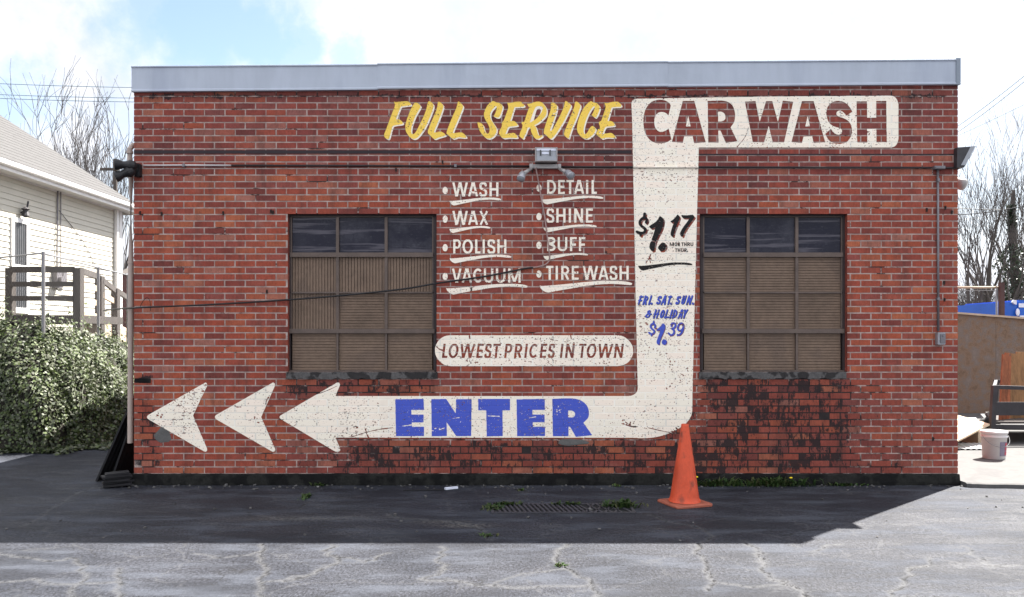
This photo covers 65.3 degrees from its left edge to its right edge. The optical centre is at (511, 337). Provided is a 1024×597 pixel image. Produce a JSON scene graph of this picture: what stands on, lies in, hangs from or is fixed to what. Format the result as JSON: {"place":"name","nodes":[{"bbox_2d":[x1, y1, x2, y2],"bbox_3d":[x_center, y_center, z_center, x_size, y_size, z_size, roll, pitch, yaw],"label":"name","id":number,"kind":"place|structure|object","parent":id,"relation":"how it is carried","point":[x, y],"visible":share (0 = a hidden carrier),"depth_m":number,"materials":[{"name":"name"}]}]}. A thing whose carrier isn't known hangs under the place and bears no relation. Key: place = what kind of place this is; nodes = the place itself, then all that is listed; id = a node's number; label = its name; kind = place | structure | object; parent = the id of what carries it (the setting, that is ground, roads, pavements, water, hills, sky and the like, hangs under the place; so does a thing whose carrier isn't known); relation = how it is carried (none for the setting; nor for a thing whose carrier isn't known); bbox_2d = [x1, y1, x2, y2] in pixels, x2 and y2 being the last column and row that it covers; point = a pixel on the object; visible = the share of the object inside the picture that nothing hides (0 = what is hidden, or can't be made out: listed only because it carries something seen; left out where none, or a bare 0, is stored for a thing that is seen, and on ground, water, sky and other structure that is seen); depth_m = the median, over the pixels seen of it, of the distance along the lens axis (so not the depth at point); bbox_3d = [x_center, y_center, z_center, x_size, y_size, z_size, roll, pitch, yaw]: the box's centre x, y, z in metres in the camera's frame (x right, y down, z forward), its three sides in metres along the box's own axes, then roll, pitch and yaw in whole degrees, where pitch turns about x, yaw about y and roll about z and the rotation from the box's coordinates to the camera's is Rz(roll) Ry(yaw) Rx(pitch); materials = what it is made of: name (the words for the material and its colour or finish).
{"place":"outdoors","nodes":[
{"label":"outdoors","id":0,"kind":"place"},
{"bbox_2d":[0,94,125,97],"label":"overhead wire","id":1,"kind":"object","parent":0,"point":[65,96],"visible":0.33,"depth_m":43.61,"materials":[{"name":"black metal"}]},
{"bbox_2d":[0,83,131,87],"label":"overhead wire","id":2,"kind":"object","parent":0,"point":[61,85],"visible":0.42,"depth_m":43.73,"materials":[{"name":"black metal"}]},
{"bbox_2d":[0,322,133,452],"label":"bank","id":3,"kind":"structure","parent":0,"point":[21,397],"depth_m":10.53,"materials":[{"name":"plant"}]},
{"bbox_2d":[1,77,56,151],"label":"bare tree","id":4,"kind":"object","parent":3,"relation":"on","point":[34,112],"visible":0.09,"depth_m":35.25,"materials":[{"name":"brown plant"}]},
{"bbox_2d":[0,251,127,342],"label":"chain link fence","id":5,"kind":"object","parent":3,"relation":"on","point":[43,285],"visible":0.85,"depth_m":11.97,"materials":[{"name":"grey metal"}]},
{"bbox_2d":[5,266,126,342],"bbox_3d":[-8.655,-0.519,16.915,1.392,1.584,4.370,0,0,0],"label":"porch railing","id":6,"kind":"object","parent":3,"relation":"on","point":[15,298],"visible":0.67,"depth_m":14.78,"materials":[{"name":"grey wood"}]},
{"bbox_2d":[0,115,133,337],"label":"white house","id":7,"kind":"structure","parent":3,"relation":"on","point":[52,202],"depth_m":19.23,"materials":[{"name":"beige"}]},
{"bbox_2d":[10,216,29,313],"bbox_3d":[-10.973,-1.595,17.820,0.045,2.110,0.643,0,0,0],"label":"door","id":8,"kind":"structure","parent":7,"relation":"in","point":[20,228],"depth_m":17.82,"materials":[{"name":"white glass"}]},
{"bbox_2d":[0,275,133,454],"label":"ivy","id":9,"kind":"object","parent":3,"relation":"on","point":[83,351],"visible":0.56,"depth_m":10.72,"materials":[{"name":"green plant"}]},
{"bbox_2d":[50,91,133,273],"bbox_3d":[-14.825,-3.530,29.086,4.508,10.017,4.984,0,0,32],"label":"bare tree","id":10,"kind":"object","parent":3,"relation":"on","point":[85,164],"visible":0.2,"depth_m":28.96,"materials":[{"name":"brown plant"}]},
{"bbox_2d":[0,98,133,101],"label":"overhead wire","id":11,"kind":"object","parent":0,"point":[70,100],"visible":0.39,"depth_m":43.70,"materials":[{"name":"black metal"}]},
{"bbox_2d":[0,448,1023,596],"bbox_3d":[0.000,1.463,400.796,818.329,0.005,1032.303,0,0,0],"label":"asphalt lot","id":12,"kind":"structure","parent":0,"point":[928,541],"depth_m":5.71,"materials":[{"name":"grey asphalt"}]},
{"bbox_2d":[0,55,133,189],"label":"bare tree","id":13,"kind":"object","parent":12,"relation":"on","point":[105,128],"visible":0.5,"depth_m":33.81,"materials":[{"name":"brown plant"}]},
{"bbox_2d":[56,92,128,338],"bbox_3d":[-20.919,-5.514,39.577,5.228,13.971,4.113,0,0,38],"label":"bare tree","id":14,"kind":"object","parent":12,"relation":"on","point":[97,172],"visible":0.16,"depth_m":39.16,"materials":[{"name":"brown plant"}]},
{"bbox_2d":[100,158,119,191],"bbox_3d":[-13.480,-2.273,26.875,0.650,7.466,0.230,0,0,0],"label":"utility pole","id":15,"kind":"object","parent":12,"relation":"on","point":[115,185],"visible":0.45,"depth_m":26.83,"materials":[{"name":"grey wood"}]},
{"bbox_2d":[95,397,133,481],"bbox_3d":[-4.008,1.028,8.308,0.393,0.856,0.496,0,0,0],"label":"leaning sheet","id":16,"kind":"object","parent":12,"relation":"on","point":[109,462],"visible":0.23,"depth_m":8.13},
{"bbox_2d":[100,470,134,487],"bbox_3d":[-3.854,1.383,7.813,0.294,0.133,0.183,0,0,-31],"label":"board bundle","id":17,"kind":"object","parent":12,"relation":"on","point":[118,478],"visible":1,"depth_m":7.77,"materials":[{"name":"grey wood"}]},
{"bbox_2d":[113,413,133,473],"bbox_3d":[-3.925,1.048,8.348,0.298,0.816,0.496,0,0,0],"label":"leaning sheet","id":18,"kind":"object","parent":12,"relation":"on","point":[125,460],"visible":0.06,"depth_m":8.23,"materials":[{"name":"black"}]},
{"bbox_2d":[122,268,127,340],"bbox_3d":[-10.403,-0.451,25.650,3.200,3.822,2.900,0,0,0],"label":"post","id":19,"kind":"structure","parent":12,"relation":"on","point":[123,300],"depth_m":24.40,"materials":[{"name":"white wood"}]},
{"bbox_2d":[297,492,312,500],"bbox_3d":[-1.881,1.442,7.265,0.135,0.037,0.245,0,0,0],"label":"weed","id":20,"kind":"object","parent":12,"relation":"on","point":[305,495],"visible":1,"depth_m":7.26,"materials":[{"name":"green plant"}]},
{"bbox_2d":[309,482,323,485],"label":"weed","id":21,"kind":"object","parent":12,"relation":"on","point":[317,484],"visible":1,"depth_m":7.85,"materials":[{"name":"green plant"}]},
{"bbox_2d":[403,489,443,490],"bbox_3d":[-0.840,1.452,7.597,0.391,0.008,0.012,0,0,-3],"label":"rod","id":22,"kind":"object","parent":12,"relation":"on","point":[424,490],"visible":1,"depth_m":7.59,"materials":[{"name":"black plastic"}]},
{"bbox_2d":[445,486,457,489],"bbox_3d":[-0.582,1.446,7.667,0.131,0.021,0.030,0,0,-28],"label":"trim scrap","id":23,"kind":"object","parent":12,"relation":"on","point":[450,488],"depth_m":7.65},
{"bbox_2d":[478,532,498,537],"bbox_3d":[-0.171,1.449,5.882,0.152,0.022,0.109,0,0,-22],"label":"weed","id":24,"kind":"object","parent":12,"relation":"on","point":[486,535],"visible":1,"depth_m":5.88,"materials":[{"name":"green plant"}]},
{"bbox_2d":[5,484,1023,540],"bbox_3d":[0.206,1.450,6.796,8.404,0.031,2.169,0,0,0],"label":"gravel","id":25,"kind":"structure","parent":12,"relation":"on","point":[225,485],"depth_m":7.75,"materials":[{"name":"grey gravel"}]},
{"bbox_2d":[126,58,960,485],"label":"brick building","id":26,"kind":"structure","parent":12,"relation":"on","point":[818,352],"depth_m":7.90,"materials":[{"name":"brick"}]},
{"bbox_2d":[113,159,141,181],"bbox_3d":[-3.750,-1.620,7.794,0.266,0.229,0.138,0,0,-30],"label":"corner spotlight","id":27,"kind":"object","parent":26,"relation":"attached to","point":[130,168],"visible":1,"depth_m":7.75,"materials":[{"name":"black plastic"}]},
{"bbox_2d":[147,383,206,451],"bbox_3d":[-3.309,0.789,7.896,0.594,0.684,0.001,0,0,0],"label":"painted arrowhead","id":28,"kind":"object","parent":26,"relation":"attached to","point":[196,441],"visible":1,"depth_m":7.90,"materials":[{"name":"white paint"}]},
{"bbox_2d":[143,164,230,166],"bbox_3d":[-3.202,-1.696,7.883,0.864,0.028,0.034,0,0,0],"label":"conduit pipe","id":29,"kind":"object","parent":26,"relation":"attached to","point":[183,165],"visible":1,"depth_m":7.88,"materials":[{"name":"grey metal"}]},
{"bbox_2d":[215,383,274,451],"bbox_3d":[-2.639,0.789,7.896,0.596,0.684,0.001,0,0,0],"label":"painted arrowhead","id":30,"kind":"object","parent":26,"relation":"attached to","point":[241,424],"visible":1,"depth_m":7.90,"materials":[{"name":"white paint"}]},
{"bbox_2d":[103,267,532,310],"bbox_3d":[-3.130,-0.477,8.531,6.531,0.436,1.954,0,0,28],"label":"hanging cable","id":31,"kind":"object","parent":26,"relation":"attached to","point":[150,306],"visible":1,"depth_m":7.86,"materials":[{"name":"rubber"}]},
{"bbox_2d":[286,214,437,378],"bbox_3d":[-1.486,-0.411,7.952,1.499,1.654,0.147,0,0,0],"label":"window","id":32,"kind":"structure","parent":26,"relation":"in","point":[386,335],"depth_m":7.98,"materials":[{"name":"metal"}]},
{"bbox_2d":[231,164,528,167],"bbox_3d":[-1.299,-1.692,7.883,2.938,0.028,0.034,0,0,0],"label":"conduit pipe","id":33,"kind":"object","parent":26,"relation":"attached to","point":[271,165],"visible":1,"depth_m":7.88,"materials":[{"name":"grey metal"}]},
{"bbox_2d":[443,211,489,232],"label":"painted lettering","id":34,"kind":"object","parent":26,"relation":"attached to","point":[462,220],"visible":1,"depth_m":7.90,"materials":[{"name":"white paint"}]},
{"bbox_2d":[443,182,500,204],"bbox_3d":[-0.397,-1.417,7.896,0.579,0.230,0.001,0,0,0],"label":"painted lettering","id":35,"kind":"object","parent":26,"relation":"attached to","point":[445,189],"visible":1,"depth_m":7.90,"materials":[{"name":"white paint"}]},
{"bbox_2d":[443,239,510,262],"bbox_3d":[-0.346,-0.849,7.896,0.680,0.236,0.001,0,0,0],"label":"painted lettering","id":36,"kind":"object","parent":26,"relation":"attached to","point":[457,260],"visible":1,"depth_m":7.90,"materials":[{"name":"white paint"}]},
{"bbox_2d":[443,268,526,294],"bbox_3d":[-0.266,-0.552,7.896,0.840,0.258,0.001,0,0,0],"label":"painted lettering","id":37,"kind":"object","parent":26,"relation":"attached to","point":[460,290],"visible":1,"depth_m":7.90,"materials":[{"name":"white paint"}]},
{"bbox_2d":[384,101,622,139],"bbox_3d":[-0.085,-2.141,7.895,2.356,0.389,0.001,0,0,0],"label":"painted lettering","id":38,"kind":"object","parent":26,"relation":"attached to","point":[588,108],"visible":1,"depth_m":7.89,"materials":[{"name":"yellow paint"}]},
{"bbox_2d":[435,335,632,365],"bbox_3d":[0.218,0.132,7.896,1.957,0.305,0.001,0,0,0],"label":"slogan sign","id":39,"kind":"object","parent":26,"relation":"attached to","point":[513,341],"visible":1,"depth_m":7.90,"materials":[{"name":"white paint"}]},
{"bbox_2d":[534,167,549,267],"bbox_3d":[0.295,-1.175,7.867,0.167,0.992,0.048,0,0,0],"label":"lamp cable","id":40,"kind":"object","parent":26,"relation":"attached to","point":[544,219],"visible":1,"depth_m":7.88,"materials":[{"name":"black rubber"}]},
{"bbox_2d":[517,147,574,181],"bbox_3d":[0.326,-1.677,7.798,0.565,0.349,0.243,0,0,0],"label":"wall floodlight","id":41,"kind":"object","parent":26,"relation":"attached to","point":[545,157],"depth_m":7.79,"materials":[{"name":"metal"}]},
{"bbox_2d":[536,237,587,259],"bbox_3d":[0.495,-0.877,7.896,0.509,0.227,0.001,0,0,0],"label":"painted lettering","id":42,"kind":"object","parent":26,"relation":"attached to","point":[538,245],"visible":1,"depth_m":7.90,"materials":[{"name":"white paint"}]},
{"bbox_2d":[536,208,596,231],"bbox_3d":[0.540,-1.156,7.896,0.597,0.234,0.001,0,0,0],"label":"painted lettering","id":43,"kind":"object","parent":26,"relation":"attached to","point":[550,229],"visible":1,"depth_m":7.90,"materials":[{"name":"white paint"}]},
{"bbox_2d":[536,180,602,203],"bbox_3d":[0.572,-1.434,7.896,0.661,0.242,0.001,0,0,0],"label":"painted lettering","id":44,"kind":"object","parent":26,"relation":"attached to","point":[549,201],"visible":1,"depth_m":7.90,"materials":[{"name":"white paint"}]},
{"bbox_2d":[536,266,631,292],"bbox_3d":[0.714,-0.575,7.896,0.946,0.264,0.001,0,0,0],"label":"painted lettering","id":45,"kind":"object","parent":26,"relation":"attached to","point":[552,288],"visible":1,"depth_m":7.90,"materials":[{"name":"white paint"}]},
{"bbox_2d":[280,96,897,451],"bbox_3d":[0.761,-0.629,7.894,6.116,3.518,0.002,0,0,0],"label":"painted sign","id":46,"kind":"object","parent":26,"relation":"attached to","point":[645,396],"visible":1,"depth_m":7.90,"materials":[{"name":"white paint"}]},
{"bbox_2d":[561,166,931,168],"bbox_3d":[2.311,-1.678,7.884,3.654,0.027,0.020,0,0,0],"label":"conduit pipe","id":47,"kind":"object","parent":26,"relation":"attached to","point":[852,167],"visible":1,"depth_m":7.88,"materials":[{"name":"grey metal"}]},
{"bbox_2d":[699,214,846,378],"bbox_3d":[2.584,-0.412,7.952,1.475,1.654,0.147,0,0,0],"label":"window","id":48,"kind":"structure","parent":26,"relation":"in","point":[766,279],"depth_m":7.98,"materials":[{"name":"metal"}]},
{"bbox_2d":[935,332,945,344],"bbox_3d":[4.220,0.012,7.862,0.076,0.120,0.075,0,0,0],"label":"switch box","id":49,"kind":"object","parent":26,"relation":"attached to","point":[940,338],"visible":1,"depth_m":7.84,"materials":[{"name":"metal"}]},
{"bbox_2d":[932,166,958,330],"bbox_3d":[4.278,-0.873,7.872,0.248,1.626,0.056,0,0,0],"label":"conduit pipe","id":50,"kind":"object","parent":26,"relation":"attached to","point":[937,168],"visible":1,"depth_m":7.87,"materials":[{"name":"grey metal"}]},
{"bbox_2d":[957,177,967,189],"bbox_3d":[4.566,-1.579,8.219,0.217,0.139,0.139,0,0,18],"label":"round wall lamp","id":51,"kind":"object","parent":26,"relation":"attached to","point":[962,183],"visible":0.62,"depth_m":8.16,"materials":[{"name":"glass"}]},
{"bbox_2d":[954,146,975,169],"bbox_3d":[4.422,-1.764,7.967,0.255,0.224,0.266,0,0,0],"label":"corner floodlight","id":52,"kind":"object","parent":26,"relation":"attached to","point":[962,155],"visible":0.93,"depth_m":7.84,"materials":[{"name":"metal"}]},
{"bbox_2d":[554,562,568,566],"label":"weed","id":53,"kind":"object","parent":12,"relation":"on","point":[559,564],"visible":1,"depth_m":5.10,"materials":[{"name":"green plant"}]},
{"bbox_2d":[491,503,635,513],"bbox_3d":[0.428,1.454,6.798,1.201,0.012,0.368,0,0,0],"label":"drain grate","id":54,"kind":"object","parent":12,"relation":"on","point":[545,508],"visible":0.91,"depth_m":6.76,"materials":[{"name":"metal"}]},
{"bbox_2d":[480,503,503,510],"bbox_3d":[-0.160,1.440,6.824,0.195,0.041,0.253,0,0,7],"label":"weed","id":55,"kind":"object","parent":54,"relation":"on","point":[493,506],"visible":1,"depth_m":6.80,"materials":[{"name":"green plant"}]},
{"bbox_2d":[486,500,522,504],"bbox_3d":[-0.059,1.435,6.928,0.334,0.050,0.120,0,0,0],"label":"weed","id":56,"kind":"object","parent":54,"relation":"on","point":[507,502],"visible":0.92,"depth_m":6.94,"materials":[{"name":"green plant"}]},
{"bbox_2d":[551,500,580,505],"bbox_3d":[0.479,1.436,6.944,0.282,0.048,0.115,0,0,0],"label":"weed","id":57,"kind":"object","parent":54,"relation":"on","point":[568,503],"visible":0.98,"depth_m":6.94,"materials":[{"name":"green plant"}]},
{"bbox_2d":[601,497,648,508],"bbox_3d":[0.956,1.419,6.833,0.440,0.083,0.278,0,0,0],"label":"weed","id":58,"kind":"object","parent":54,"relation":"on","point":[625,503],"visible":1,"depth_m":6.85,"materials":[{"name":"green plant"}]},
{"bbox_2d":[657,424,711,508],"bbox_3d":[1.511,1.108,6.999,0.360,0.700,0.360,0,0,-20],"label":"traffic cone","id":59,"kind":"object","parent":12,"relation":"on","point":[684,493],"visible":1,"depth_m":6.92,"materials":[{"name":"orange plastic"}]},
{"bbox_2d":[696,476,739,486],"bbox_3d":[2.001,1.410,7.839,0.479,0.100,0.228,0,0,0],"label":"dandelion","id":60,"kind":"object","parent":12,"relation":"on","point":[710,483],"visible":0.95,"depth_m":7.82,"materials":[{"name":"green plant"}]},
{"bbox_2d":[712,475,823,486],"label":"weeds","id":61,"kind":"object","parent":12,"relation":"on","point":[777,481],"visible":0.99,"depth_m":7.82,"materials":[{"name":"green plant"}]},
{"bbox_2d":[828,482,868,485],"bbox_3d":[3.283,1.440,7.864,0.454,0.039,0.118,0,0,0],"label":"weed","id":62,"kind":"object","parent":12,"relation":"on","point":[842,484],"visible":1,"depth_m":7.85,"materials":[{"name":"green plant"}]},
{"bbox_2d":[957,260,1023,305],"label":"thicket","id":63,"kind":"object","parent":12,"relation":"on","point":[962,300],"visible":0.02,"depth_m":37.31,"materials":[{"name":"brown plant"}]},
{"bbox_2d":[0,0,1023,303],"label":"sky","id":64,"kind":"structure","parent":0,"point":[39,38],"materials":[{"name":"white"}]},
{"bbox_2d":[957,413,1023,488],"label":"concrete yard","id":65,"kind":"structure","parent":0,"point":[976,469],"depth_m":8.75,"materials":[{"name":"white concrete"}]},
{"bbox_2d":[957,442,981,448],"bbox_3d":[5.662,1.389,10.227,1.100,0.033,0.420,0,0,0],"label":"corrugated sheet","id":66,"kind":"object","parent":65,"relation":"on","point":[968,445],"visible":0.29,"depth_m":10.22,"materials":[{"name":"white metal"}]},
{"bbox_2d":[957,415,989,442],"bbox_3d":[5.741,1.248,10.609,1.676,0.335,0.837,0,0,-35],"label":"plywood sheet","id":67,"kind":"object","parent":65,"relation":"on","point":[969,429],"visible":0.24,"depth_m":10.52,"materials":[{"name":"beige wood"}]},
{"bbox_2d":[957,286,998,314],"bbox_3d":[8.707,0.239,15.168,1.082,2.441,0.079,0,0,0],"label":"pipe frame","id":68,"kind":"object","parent":65,"relation":"on","point":[996,287],"visible":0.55,"depth_m":15.14,"materials":[{"name":"beige metal"}]},
{"bbox_2d":[957,312,1023,412],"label":"brown wall","id":69,"kind":"structure","parent":65,"relation":"on","point":[986,342],"depth_m":14.90,"materials":[{"name":"beige wood"}]},
{"bbox_2d":[957,118,1023,303],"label":"bare tree","id":70,"kind":"object","parent":65,"relation":"on","point":[965,262],"visible":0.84,"depth_m":24.99,"materials":[{"name":"brown plant"}]},
{"bbox_2d":[957,165,1023,302],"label":"bare tree","id":71,"kind":"object","parent":65,"relation":"on","point":[1016,295],"visible":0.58,"depth_m":27.18,"materials":[{"name":"brown plant"}]},
{"bbox_2d":[957,300,1023,316],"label":"blue container","id":72,"kind":"object","parent":65,"relation":"on","point":[1014,307],"visible":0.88,"depth_m":17.73,"materials":[{"name":"paint"}]},
{"bbox_2d":[958,87,1023,301],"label":"bare tree","id":73,"kind":"object","parent":65,"relation":"on","point":[989,278],"visible":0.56,"depth_m":31.64,"materials":[{"name":"brown plant"}]},
{"bbox_2d":[965,148,1023,291],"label":"bare tree","id":74,"kind":"object","parent":65,"relation":"on","point":[997,212],"visible":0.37,"depth_m":34.23,"materials":[{"name":"brown plant"}]},
{"bbox_2d":[980,429,1009,459],"bbox_3d":[5.636,1.252,9.343,0.306,0.327,0.298,0,0,0],"label":"bucket","id":75,"kind":"object","parent":65,"relation":"on","point":[994,445],"visible":1,"depth_m":9.24,"materials":[{"name":"white plastic"}]},
{"bbox_2d":[979,379,1023,429],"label":"utility trailer","id":76,"kind":"object","parent":65,"relation":"on","point":[996,410],"visible":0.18,"depth_m":10.65,"materials":[{"name":"metal"}]},
{"bbox_2d":[998,354,1005,419],"bbox_3d":[6.718,0.677,10.951,0.218,0.891,0.047,0,0,-45],"label":"wooden board","id":77,"kind":"object","parent":76,"relation":"on","point":[1002,379],"visible":0.71,"depth_m":10.96,"materials":[{"name":"brown wood"}]},
{"bbox_2d":[1003,353,1009,418],"bbox_3d":[6.805,0.667,11.011,0.055,0.912,0.217,0,0,43],"label":"wooden board","id":78,"kind":"object","parent":76,"relation":"on","point":[1006,380],"visible":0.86,"depth_m":11.01,"materials":[{"name":"brown wood"}]},
{"bbox_2d":[1007,356,1010,418],"bbox_3d":[6.885,0.690,11.071,0.037,0.866,0.192,0,0,40],"label":"wooden board","id":79,"kind":"object","parent":76,"relation":"on","point":[1009,384],"visible":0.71,"depth_m":11.07,"materials":[{"name":"brown wood"}]},
{"bbox_2d":[1010,353,1017,417],"bbox_3d":[6.991,0.674,11.131,0.093,0.898,0.227,0,0,37],"label":"wooden board","id":80,"kind":"object","parent":76,"relation":"on","point":[1014,378],"visible":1,"depth_m":11.13,"materials":[{"name":"brown wood"}]},
{"bbox_2d":[1016,352,1023,417],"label":"wooden board","id":81,"kind":"object","parent":76,"relation":"on","point":[1020,374],"visible":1,"depth_m":11.20,"materials":[{"name":"brown wood"}]},
{"bbox_2d":[998,282,1004,315],"bbox_3d":[9.251,0.212,15.100,0.088,2.496,0.088,0,0,0],"label":"steel post","id":82,"kind":"object","parent":65,"relation":"on","point":[1001,298],"visible":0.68,"depth_m":15.06,"materials":[{"name":"brown metal"}]},
{"bbox_2d":[980,151,1023,278],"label":"bare tree","id":83,"kind":"object","parent":65,"relation":"on","point":[1019,204],"visible":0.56,"depth_m":30.45,"materials":[{"name":"brown plant"}]},
{"bbox_2d":[992,190,1023,300],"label":"ivy clad tree","id":84,"kind":"object","parent":65,"relation":"on","point":[1015,273],"visible":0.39,"depth_m":27.80,"materials":[{"name":"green plant"}]},
{"bbox_2d":[958,76,1023,125],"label":"overhead wire","id":85,"kind":"object","parent":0,"point":[991,101],"visible":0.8,"depth_m":32.77,"materials":[{"name":"black metal"}]},
{"bbox_2d":[958,82,1023,131],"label":"overhead wire","id":86,"kind":"object","parent":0,"point":[993,106],"visible":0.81,"depth_m":32.88,"materials":[{"name":"black metal"}]},
{"bbox_2d":[961,206,1022,214],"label":"overhead wire","id":87,"kind":"object","parent":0,"point":[995,211],"visible":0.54,"depth_m":27.50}
]}

